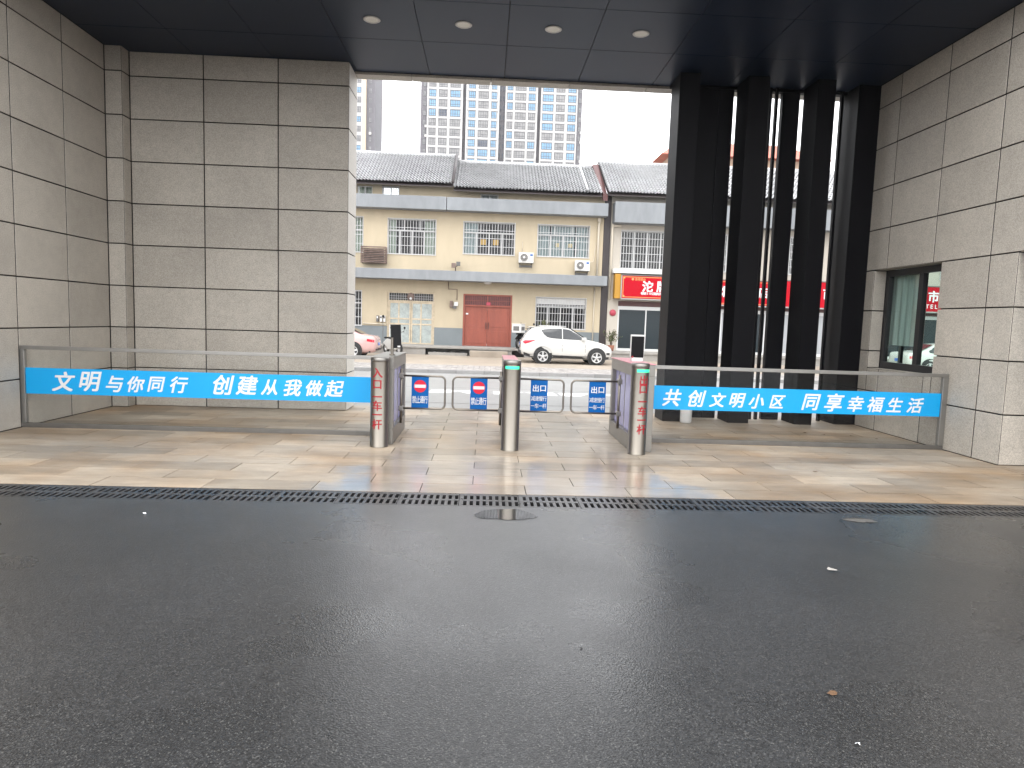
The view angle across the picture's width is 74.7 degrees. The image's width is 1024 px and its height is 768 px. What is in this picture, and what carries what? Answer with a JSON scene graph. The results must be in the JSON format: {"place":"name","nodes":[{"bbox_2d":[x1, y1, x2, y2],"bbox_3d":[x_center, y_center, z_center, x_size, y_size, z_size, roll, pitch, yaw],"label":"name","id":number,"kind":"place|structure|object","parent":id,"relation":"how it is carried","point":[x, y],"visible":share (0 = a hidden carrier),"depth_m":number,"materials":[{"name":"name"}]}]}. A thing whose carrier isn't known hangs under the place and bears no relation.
{"place":"outdoors","nodes":[
{"label":"outdoors","id":0,"kind":"place"},
{"bbox_2d":[0,497,1023,767],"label":"asphalt","id":1,"kind":"structure","parent":0,"point":[226,635],"depth_m":3.19,"materials":[{"name":"asphalt"}]},
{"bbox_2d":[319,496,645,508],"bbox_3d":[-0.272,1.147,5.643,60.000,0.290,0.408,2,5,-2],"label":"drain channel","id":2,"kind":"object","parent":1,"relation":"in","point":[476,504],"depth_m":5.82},
{"bbox_2d":[0,484,41,496],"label":"drain grate","id":3,"kind":"object","parent":2,"relation":"on","point":[8,490],"visible":0.8,"depth_m":5.52,"materials":[{"name":"metal"}]},
{"bbox_2d":[12,485,100,497],"bbox_3d":[-3.706,0.894,5.482,0.497,0.030,0.368,2,5,-2],"label":"drain grate","id":4,"kind":"object","parent":2,"relation":"on","point":[60,491],"visible":0.77,"depth_m":5.47,"materials":[{"name":"metal"}]},
{"bbox_2d":[78,487,162,498],"bbox_3d":[-3.204,0.908,5.503,0.497,0.030,0.368,2,5,-2],"label":"drain grate","id":5,"kind":"object","parent":2,"relation":"on","point":[122,492],"visible":0.78,"depth_m":5.50,"materials":[{"name":"metal"}]},
{"bbox_2d":[143,488,222,500],"bbox_3d":[-2.703,0.922,5.524,0.497,0.030,0.368,2,5,-2],"label":"drain grate","id":6,"kind":"object","parent":2,"relation":"on","point":[184,494],"visible":0.82,"depth_m":5.51,"materials":[{"name":"metal"}]},
{"bbox_2d":[207,489,281,501],"bbox_3d":[-2.201,0.937,5.545,0.497,0.030,0.368,2,5,-2],"label":"drain grate","id":7,"kind":"object","parent":2,"relation":"on","point":[248,495],"visible":0.79,"depth_m":5.54,"materials":[{"name":"metal"}]},
{"bbox_2d":[271,490,341,502],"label":"drain grate","id":8,"kind":"object","parent":2,"relation":"on","point":[307,496],"visible":0.82,"depth_m":5.56,"materials":[{"name":"metal"}]},
{"bbox_2d":[334,492,400,504],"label":"drain grate","id":9,"kind":"object","parent":2,"relation":"on","point":[370,497],"visible":0.88,"depth_m":5.58,"materials":[{"name":"metal"}]},
{"bbox_2d":[396,493,459,505],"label":"drain grate","id":10,"kind":"object","parent":2,"relation":"on","point":[420,498],"visible":0.82,"depth_m":5.60,"materials":[{"name":"metal"}]},
{"bbox_2d":[459,494,519,506],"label":"drain grate","id":11,"kind":"object","parent":2,"relation":"on","point":[499,500],"visible":0.87,"depth_m":5.62,"materials":[{"name":"metal"}]},
{"bbox_2d":[0,484,1016,517],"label":"drain edge","id":12,"kind":"object","parent":2,"relation":"on","point":[496,494],"visible":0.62,"depth_m":5.72,"materials":[{"name":"metal"}]},
{"bbox_2d":[518,495,580,507],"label":"drain grate","id":13,"kind":"object","parent":2,"relation":"on","point":[555,501],"visible":0.89,"depth_m":5.64,"materials":[{"name":"metal"}]},
{"bbox_2d":[576,497,641,509],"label":"drain grate","id":14,"kind":"object","parent":2,"relation":"on","point":[607,503],"visible":0.77,"depth_m":5.66,"materials":[{"name":"metal"}]},
{"bbox_2d":[633,498,701,510],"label":"drain grate","id":15,"kind":"object","parent":2,"relation":"on","point":[666,504],"visible":0.83,"depth_m":5.69,"materials":[{"name":"metal"}]},
{"bbox_2d":[690,499,760,511],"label":"drain grate","id":16,"kind":"object","parent":2,"relation":"on","point":[725,505],"visible":0.87,"depth_m":5.70,"materials":[{"name":"metal"}]},
{"bbox_2d":[746,500,819,512],"bbox_3d":[2.316,1.065,5.737,0.497,0.030,0.368,2,5,-2],"label":"drain grate","id":17,"kind":"object","parent":2,"relation":"on","point":[783,506],"visible":0.81,"depth_m":5.73,"materials":[{"name":"metal"}]},
{"bbox_2d":[802,501,880,514],"bbox_3d":[2.818,1.078,5.758,0.497,0.030,0.368,2,5,-2],"label":"drain grate","id":18,"kind":"object","parent":2,"relation":"on","point":[838,508],"visible":0.8,"depth_m":5.74,"materials":[{"name":"metal"}]},
{"bbox_2d":[858,503,938,515],"bbox_3d":[3.320,1.092,5.779,0.497,0.030,0.368,2,5,-2],"label":"drain grate","id":19,"kind":"object","parent":2,"relation":"on","point":[894,509],"visible":0.81,"depth_m":5.77,"materials":[{"name":"metal"}]},
{"bbox_2d":[914,504,995,516],"bbox_3d":[3.821,1.108,5.800,0.497,0.030,0.368,2,5,-2],"label":"drain grate","id":20,"kind":"object","parent":2,"relation":"on","point":[953,510],"visible":0.8,"depth_m":5.79,"materials":[{"name":"metal"}]},
{"bbox_2d":[968,505,1023,517],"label":"drain grate","id":21,"kind":"object","parent":2,"relation":"on","point":[1008,511],"visible":0.83,"depth_m":5.85,"materials":[{"name":"metal"}]},
{"bbox_2d":[474,509,537,519],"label":"puddle","id":22,"kind":"object","parent":1,"relation":"on","point":[511,514],"visible":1,"depth_m":5.21,"materials":[{"name":"liquid"}]},
{"bbox_2d":[843,518,876,522],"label":"puddle","id":23,"kind":"object","parent":1,"relation":"on","point":[861,520],"visible":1,"depth_m":5.38,"materials":[{"name":"liquid"}]},
{"bbox_2d":[0,405,1023,505],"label":"gateway floor","id":24,"kind":"structure","parent":0,"point":[452,450],"depth_m":7.29,"materials":[{"name":"tile"}]},
{"bbox_2d":[19,345,370,435],"bbox_3d":[-3.870,0.090,8.380,4.385,1.012,0.054,2,5,-2],"label":"glass barrier","id":25,"kind":"object","parent":24,"relation":"on","point":[186,384],"visible":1,"depth_m":8.36,"materials":[{"name":"metal"}]},
{"bbox_2d":[370,357,389,447],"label":"steel pillar","id":26,"kind":"structure","parent":24,"relation":"on","point":[379,402],"depth_m":7.70,"materials":[{"name":"metal"}]},
{"bbox_2d":[371,351,406,443],"bbox_3d":[-1.535,0.140,8.507,0.318,1.040,1.236,2,5,-2],"label":"turnstile cabinet","id":27,"kind":"object","parent":24,"relation":"on","point":[397,381],"visible":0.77,"depth_m":8.43,"materials":[{"name":"metal"}]},
{"bbox_2d":[389,324,401,354],"bbox_3d":[-1.431,-0.544,8.246,0.150,0.378,0.074,0,6,-14],"label":"facial recognition terminal","id":28,"kind":"object","parent":27,"relation":"on","point":[395,336],"visible":0.83,"depth_m":8.25,"materials":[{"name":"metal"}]},
{"bbox_2d":[394,366,400,420],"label":"window","id":29,"kind":"structure","parent":27,"relation":"in","point":[396,413],"depth_m":8.62,"materials":[{"name":"glass"}]},
{"bbox_2d":[403,374,445,409],"bbox_3d":[-1.119,0.106,8.510,0.560,0.440,0.024,2,5,-2],"label":"swing leaf","id":30,"kind":"object","parent":27,"relation":"attached to","point":[420,392],"visible":1,"depth_m":8.50,"materials":[{"name":"metal"}]},
{"bbox_2d":[498,355,517,433],"bbox_3d":[-0.042,0.185,8.550,0.264,1.040,1.276,2,5,-2],"label":"turnstile cabinet","id":31,"kind":"object","parent":24,"relation":"on","point":[511,357],"visible":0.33,"depth_m":8.55,"materials":[{"name":"metal"}]},
{"bbox_2d":[452,376,498,410],"bbox_3d":[-0.457,0.125,8.538,0.618,0.440,0.024,2,5,-2],"label":"swing leaf","id":32,"kind":"object","parent":31,"relation":"attached to","point":[478,394],"visible":1,"depth_m":8.53,"materials":[{"name":"metal"}]},
{"bbox_2d":[520,378,564,412],"bbox_3d":[0.368,0.148,8.573,0.606,0.440,0.024,2,5,-2],"label":"swing leaf","id":33,"kind":"object","parent":31,"relation":"attached to","point":[538,396],"visible":1,"depth_m":8.57,"materials":[{"name":"metal"}]},
{"bbox_2d":[500,359,521,451],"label":"steel pillar","id":34,"kind":"structure","parent":24,"relation":"on","point":[510,405],"depth_m":7.73,"materials":[{"name":"metal"}]},
{"bbox_2d":[0,0,1023,465],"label":"gatehouse","id":35,"kind":"object","parent":24,"relation":"on","point":[176,174],"visible":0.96,"depth_m":10.09,"materials":[{"name":"stone"}]},
{"bbox_2d":[363,16,380,23],"bbox_3d":[-1.821,-4.730,8.708,0.224,0.014,0.224,2,5,-2],"label":"downlight","id":36,"kind":"object","parent":35,"relation":"attached to","point":[371,19],"visible":1,"depth_m":8.70,"materials":[{"name":"white plastic"}]},
{"bbox_2d":[455,21,471,28],"bbox_3d":[-0.633,-4.698,8.773,0.224,0.014,0.224,2,5,-2],"label":"downlight","id":37,"kind":"object","parent":35,"relation":"attached to","point":[463,24],"visible":1,"depth_m":8.76,"materials":[{"name":"white plastic"}]},
{"bbox_2d":[545,26,561,32],"bbox_3d":[0.545,-4.664,8.823,0.224,0.014,0.224,2,5,-2],"label":"downlight","id":38,"kind":"object","parent":35,"relation":"attached to","point":[553,29],"visible":1,"depth_m":8.82,"materials":[{"name":"white plastic"}]},
{"bbox_2d":[632,30,649,37],"bbox_3d":[1.707,-4.631,8.872,0.224,0.014,0.224,2,5,-2],"label":"downlight","id":39,"kind":"object","parent":35,"relation":"attached to","point":[641,33],"visible":1,"depth_m":8.86,"materials":[{"name":"white plastic"}]},
{"bbox_2d":[897,268,905,362],"bbox_3d":[7.573,-1.027,11.211,2.900,1.750,0.060,2,5,-2],"label":"window","id":40,"kind":"structure","parent":35,"relation":"in","point":[901,348],"depth_m":11.20,"materials":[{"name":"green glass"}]},
{"bbox_2d":[879,264,941,372],"bbox_3d":[5.963,-0.952,9.938,0.180,1.522,1.820,2,5,-2],"label":"window","id":41,"kind":"structure","parent":35,"relation":"in","point":[909,291],"depth_m":10.18,"materials":[{"name":"black glass"}]},
{"bbox_2d":[609,357,655,451],"bbox_3d":[1.500,0.222,8.635,0.316,1.050,1.396,2,5,-2],"label":"turnstile cabinet","id":42,"kind":"object","parent":24,"relation":"on","point":[619,398],"visible":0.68,"depth_m":8.56,"materials":[{"name":"metal"}]},
{"bbox_2d":[570,379,617,414],"bbox_3d":[1.059,0.168,8.603,0.628,0.440,0.024,2,5,-2],"label":"swing leaf","id":43,"kind":"object","parent":42,"relation":"attached to","point":[597,396],"visible":1,"depth_m":8.60,"materials":[{"name":"metal"}]},
{"bbox_2d":[614,370,630,429],"bbox_3d":[1.522,0.203,8.634,0.148,0.708,1.198,2,5,-2],"label":"window","id":44,"kind":"structure","parent":42,"relation":"in","point":[628,377],"depth_m":8.67,"materials":[{"name":"glass"}]},
{"bbox_2d":[630,335,644,361],"bbox_3d":[1.565,-0.448,8.378,0.174,0.335,0.120,2,5,-2],"label":"facial recognition terminal","id":45,"kind":"object","parent":42,"relation":"on","point":[637,343],"visible":0.99,"depth_m":8.36,"materials":[{"name":"glass"}]},
{"bbox_2d":[627,363,649,455],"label":"steel pillar","id":46,"kind":"structure","parent":24,"relation":"on","point":[638,406],"depth_m":7.74,"materials":[{"name":"metal"}]},
{"bbox_2d":[680,410,691,422],"bbox_3d":[2.737,0.379,10.529,0.184,0.462,0.184,2,5,-2],"label":"white bin","id":47,"kind":"object","parent":24,"relation":"on","point":[685,416],"visible":0.45,"depth_m":10.46,"materials":[{"name":"plastic"}]},
{"bbox_2d":[652,365,948,449],"bbox_3d":[3.657,0.309,8.719,4.060,1.000,0.054,2,5,-2],"label":"glass barrier","id":48,"kind":"object","parent":24,"relation":"on","point":[795,401],"visible":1,"depth_m":8.71,"materials":[{"name":"metal"}]},
{"bbox_2d":[354,371,817,417],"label":"road","id":49,"kind":"structure","parent":0,"point":[554,403],"depth_m":16.07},
{"bbox_2d":[429,389,609,396],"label":"road markings","id":50,"kind":"object","parent":49,"relation":"on","point":[498,392],"visible":0.43,"depth_m":15.43,"materials":[{"name":"paint"}]},
{"bbox_2d":[353,367,818,383],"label":"kerb","id":51,"kind":"structure","parent":49,"relation":"on","point":[498,373],"depth_m":24.08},
{"bbox_2d":[354,362,818,379],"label":"street pavement","id":52,"kind":"structure","parent":0,"point":[494,368],"depth_m":25.44,"materials":[{"name":"tile"}]},
{"bbox_2d":[382,80,838,194],"label":"sky","id":53,"kind":"structure","parent":0,"point":[615,125],"materials":[{"name":"white"}]},
{"bbox_2d":[373,343,888,365],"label":"house platform","id":54,"kind":"structure","parent":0,"point":[426,349],"depth_m":33.27,"materials":[{"name":"concrete"}]},
{"bbox_2d":[354,150,611,346],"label":"terrace house","id":55,"kind":"structure","parent":54,"relation":"on","point":[481,222],"depth_m":34.57,"materials":[{"name":"paint"}]},
{"bbox_2d":[355,290,361,325],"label":"window","id":56,"kind":"structure","parent":55,"relation":"in","point":[358,302],"depth_m":34.49,"materials":[{"name":"white metal"}]},
{"bbox_2d":[356,216,363,252],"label":"window","id":57,"kind":"structure","parent":55,"relation":"in","point":[359,219],"depth_m":34.31,"materials":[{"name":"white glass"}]},
{"bbox_2d":[358,186,372,193],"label":"window","id":58,"kind":"structure","parent":55,"relation":"in","point":[361,189],"depth_m":34.17,"materials":[{"name":"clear glass"}]},
{"bbox_2d":[360,246,386,263],"bbox_3d":[-7.013,-6.553,34.067,1.280,0.855,0.434,2,5,-2],"label":"louvred guard","id":59,"kind":"object","parent":55,"relation":"attached to","point":[374,255],"visible":1,"depth_m":33.89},
{"bbox_2d":[382,186,398,194],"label":"window","id":60,"kind":"structure","parent":55,"relation":"in","point":[385,187],"depth_m":33.99,"materials":[{"name":"white metal"}]},
{"bbox_2d":[387,291,434,344],"bbox_3d":[-5.238,-3.414,34.723,2.440,2.680,0.260,2,5,-2],"label":"door","id":61,"kind":"structure","parent":55,"relation":"in","point":[417,317],"depth_m":34.74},
{"bbox_2d":[387,218,436,255],"bbox_3d":[-5.121,-7.532,34.368,2.490,1.830,0.290,2,5,-2],"label":"window","id":62,"kind":"structure","parent":55,"relation":"in","point":[429,241],"depth_m":34.35,"materials":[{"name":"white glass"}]},
{"bbox_2d":[462,294,511,346],"bbox_3d":[-1.289,-3.303,34.903,2.530,2.680,0.235,2,5,-2],"label":"door","id":63,"kind":"structure","parent":55,"relation":"in","point":[480,327],"depth_m":34.86,"materials":[{"name":"metal"}]},
{"bbox_2d":[463,221,515,255],"bbox_3d":[-1.174,-7.474,34.530,2.690,1.680,0.290,2,5,-2],"label":"window","id":64,"kind":"structure","parent":55,"relation":"in","point":[470,228],"depth_m":34.52,"materials":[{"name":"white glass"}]},
{"bbox_2d":[481,194,498,198],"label":"window","id":65,"kind":"structure","parent":55,"relation":"in","point":[488,196],"depth_m":34.43,"materials":[{"name":"grey glass"}]},
{"bbox_2d":[518,252,533,267],"bbox_3d":[0.717,-6.356,34.403,0.760,0.740,0.392,2,5,-2],"label":"air conditioner","id":66,"kind":"object","parent":55,"relation":"attached to","point":[524,257],"visible":1,"depth_m":34.23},
{"bbox_2d":[535,297,586,329],"bbox_3d":[2.533,-3.674,34.994,2.670,1.670,0.205,2,5,-2],"label":"window","id":67,"kind":"structure","parent":55,"relation":"in","point":[552,306],"depth_m":34.93,"materials":[{"name":"white metal"}]},
{"bbox_2d":[537,224,589,258],"bbox_3d":[2.651,-7.370,34.692,2.730,1.670,0.290,2,5,-2],"label":"window","id":68,"kind":"structure","parent":55,"relation":"in","point":[561,237],"depth_m":34.75,"materials":[{"name":"white glass"}]},
{"bbox_2d":[574,260,589,275],"bbox_3d":[3.603,-5.975,34.554,0.760,0.740,0.392,2,5,-2],"label":"air conditioner","id":69,"kind":"object","parent":55,"relation":"attached to","point":[580,265],"visible":0.97,"depth_m":34.38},
{"bbox_2d":[603,329,622,350],"bbox_3d":[5.115,-2.259,34.322,0.936,1.146,0.792,-1,6,-26],"label":"potted shrub","id":70,"kind":"object","parent":54,"relation":"on","point":[611,337],"visible":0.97,"depth_m":34.17,"materials":[{"name":"green plant"}]},
{"bbox_2d":[597,160,940,358],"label":"shop house","id":71,"kind":"structure","parent":54,"relation":"on","point":[636,191],"depth_m":35.13,"materials":[{"name":"paint"}]},
{"bbox_2d":[613,274,661,300],"bbox_3d":[7.597,-4.969,34.748,4.650,1.300,0.510,2,5,-2],"label":"shop sign","id":72,"kind":"object","parent":71,"relation":"attached to","point":[636,287],"visible":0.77,"depth_m":34.47,"materials":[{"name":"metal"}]},
{"bbox_2d":[620,230,663,269],"bbox_3d":[7.032,-6.937,34.864,2.840,1.980,0.205,2,5,-2],"label":"window","id":73,"kind":"structure","parent":71,"relation":"in","point":[634,238],"depth_m":34.80,"materials":[{"name":"white metal"}]},
{"bbox_2d":[723,234,727,272],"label":"window","id":74,"kind":"structure","parent":71,"relation":"in","point":[726,239],"depth_m":35.04,"materials":[{"name":"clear glass"}]},
{"bbox_2d":[721,279,767,307],"bbox_3d":[11.815,-4.711,34.855,3.300,1.360,0.340,2,5,-2],"label":"shop sign","id":75,"kind":"object","parent":71,"relation":"attached to","point":[723,293],"visible":0.16,"depth_m":34.72,"materials":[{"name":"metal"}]},
{"bbox_2d":[785,280,825,309],"bbox_3d":[16.111,-4.628,35.033,4.000,1.440,0.340,2,5,-2],"label":"shop sign","id":76,"kind":"object","parent":71,"relation":"attached to","point":[822,299],"visible":0.02,"depth_m":34.85,"materials":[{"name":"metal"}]},
{"bbox_2d":[926,286,940,312],"bbox_3d":[21.653,-4.450,35.269,4.900,1.400,0.340,2,5,-2],"label":"shop sign","id":77,"kind":"object","parent":71,"relation":"attached to","point":[932,299],"visible":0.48,"depth_m":35.13,"materials":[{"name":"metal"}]},
{"bbox_2d":[354,353,917,375],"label":"forecourt","id":78,"kind":"structure","parent":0,"point":[479,361],"depth_m":30.09,"materials":[{"name":"concrete"}]},
{"bbox_2d":[354,328,380,355],"bbox_3d":[-8.279,-1.959,30.348,4.520,1.521,1.851,2,5,-2],"label":"parked car","id":79,"kind":"object","parent":78,"relation":"on","point":[365,343],"visible":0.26,"depth_m":29.62,"materials":[{"name":"pink metal"}]},
{"bbox_2d":[383,327,405,351],"bbox_3d":[-5.641,-2.082,31.747,0.830,1.295,1.720,-3,7,-40],"label":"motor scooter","id":80,"kind":"object","parent":78,"relation":"on","point":[387,345],"visible":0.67,"depth_m":31.80,"materials":[{"name":"white plastic"}]},
{"bbox_2d":[428,352,466,355],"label":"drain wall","id":81,"kind":"structure","parent":78,"relation":"on","point":[447,353],"depth_m":32.77,"materials":[{"name":"concrete"}]},
{"bbox_2d":[470,350,507,357],"bbox_3d":[-1.134,-1.338,32.640,1.820,0.520,0.580,2,5,-2],"label":"door step","id":82,"kind":"object","parent":78,"relation":"on","point":[489,354],"depth_m":32.34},
{"bbox_2d":[512,323,534,348],"bbox_3d":[0.569,-2.425,33.712,0.830,1.295,1.740,4,6,25],"label":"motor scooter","id":83,"kind":"object","parent":78,"relation":"on","point":[518,329],"visible":0.55,"depth_m":33.01,"materials":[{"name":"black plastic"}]},
{"bbox_2d":[518,325,611,364],"bbox_3d":[2.414,-1.768,30.709,4.200,1.765,2.120,2,5,-2],"label":"parked car","id":84,"kind":"object","parent":78,"relation":"on","point":[542,344],"visible":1,"depth_m":29.85,"materials":[{"name":"white metal"}]},
{"bbox_2d":[889,343,936,371],"bbox_3d":[20.502,-1.165,31.866,4.520,1.521,1.851,2,5,-2],"label":"parked car","id":85,"kind":"object","parent":78,"relation":"on","point":[928,355],"visible":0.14,"depth_m":31.12,"materials":[{"name":"white metal"}]},
{"label":"ground","id":86,"kind":"structure","parent":0,"visible":0},
{"bbox_2d":[356,78,382,150],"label":"apartment tower","id":87,"kind":"structure","parent":86,"relation":"on","point":[369,112],"depth_m":207.01,"materials":[{"name":"concrete"}]},
{"bbox_2d":[420,82,582,167],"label":"apartment tower","id":88,"kind":"structure","parent":86,"relation":"on","point":[474,122],"depth_m":208.32,"materials":[{"name":"concrete"}]},
{"bbox_2d":[449,139,458,145],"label":"window","id":89,"kind":"structure","parent":88,"relation":"in","point":[455,142],"depth_m":208.22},
{"bbox_2d":[450,100,459,106],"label":"window","id":90,"kind":"structure","parent":88,"relation":"in","point":[453,103],"depth_m":207.15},
{"bbox_2d":[450,110,459,116],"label":"window","id":91,"kind":"structure","parent":88,"relation":"in","point":[453,113],"depth_m":207.41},
{"bbox_2d":[450,119,459,126],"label":"window","id":92,"kind":"structure","parent":88,"relation":"in","point":[453,122],"depth_m":207.68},
{"bbox_2d":[450,129,459,135],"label":"window","id":93,"kind":"structure","parent":88,"relation":"in","point":[453,132],"depth_m":207.96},
{"bbox_2d":[451,90,460,96],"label":"window","id":94,"kind":"structure","parent":88,"relation":"in","point":[454,93],"depth_m":206.87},
{"bbox_2d":[477,149,486,156],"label":"window","id":95,"kind":"structure","parent":88,"relation":"in","point":[480,152],"depth_m":208.88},
{"bbox_2d":[478,111,487,117],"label":"window","id":96,"kind":"structure","parent":88,"relation":"in","point":[481,114],"depth_m":207.81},
{"bbox_2d":[478,120,487,127],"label":"window","id":97,"kind":"structure","parent":88,"relation":"in","point":[483,124],"depth_m":208.06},
{"bbox_2d":[478,130,487,136],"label":"window","id":98,"kind":"structure","parent":88,"relation":"in","point":[481,133],"depth_m":208.32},
{"bbox_2d":[479,91,488,98],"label":"window","id":99,"kind":"structure","parent":88,"relation":"in","point":[484,95],"depth_m":207.25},
{"bbox_2d":[513,151,523,157],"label":"window","id":100,"kind":"structure","parent":88,"relation":"in","point":[517,154],"depth_m":209.34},
{"bbox_2d":[514,122,524,128],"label":"window","id":101,"kind":"structure","parent":88,"relation":"in","point":[517,125],"depth_m":208.52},
{"bbox_2d":[514,132,524,138],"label":"window","id":102,"kind":"structure","parent":88,"relation":"in","point":[517,135],"depth_m":208.83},
{"bbox_2d":[514,141,524,148],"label":"window","id":103,"kind":"structure","parent":88,"relation":"in","point":[517,144],"depth_m":209.08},
{"bbox_2d":[515,93,525,100],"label":"window","id":104,"kind":"structure","parent":88,"relation":"in","point":[518,96],"depth_m":207.71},
{"bbox_2d":[515,103,525,109],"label":"window","id":105,"kind":"structure","parent":88,"relation":"in","point":[518,106],"depth_m":208.01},
{"bbox_2d":[515,112,525,119],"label":"window","id":106,"kind":"structure","parent":88,"relation":"in","point":[519,116],"depth_m":208.27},
{"bbox_2d":[541,143,551,149],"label":"window","id":107,"kind":"structure","parent":88,"relation":"in","point":[547,146],"depth_m":209.44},
{"bbox_2d":[541,152,551,158],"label":"window","id":108,"kind":"structure","parent":88,"relation":"in","point":[544,155],"depth_m":209.70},
{"bbox_2d":[542,133,551,139],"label":"window","id":109,"kind":"structure","parent":88,"relation":"in","point":[545,136],"depth_m":209.19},
{"bbox_2d":[542,114,552,120],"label":"window","id":110,"kind":"structure","parent":88,"relation":"in","point":[545,117],"depth_m":208.62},
{"bbox_2d":[542,123,552,130],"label":"window","id":111,"kind":"structure","parent":88,"relation":"in","point":[549,127],"depth_m":208.93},
{"bbox_2d":[543,104,552,110],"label":"window","id":112,"kind":"structure","parent":88,"relation":"in","point":[546,107],"depth_m":208.37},
{"bbox_2d":[543,94,553,101],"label":"window","id":113,"kind":"structure","parent":88,"relation":"in","point":[548,98],"depth_m":208.12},
{"bbox_2d":[652,144,831,168],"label":"red roofed block","id":114,"kind":"structure","parent":86,"relation":"on","point":[662,157],"depth_m":69.41,"materials":[{"name":"tile"}]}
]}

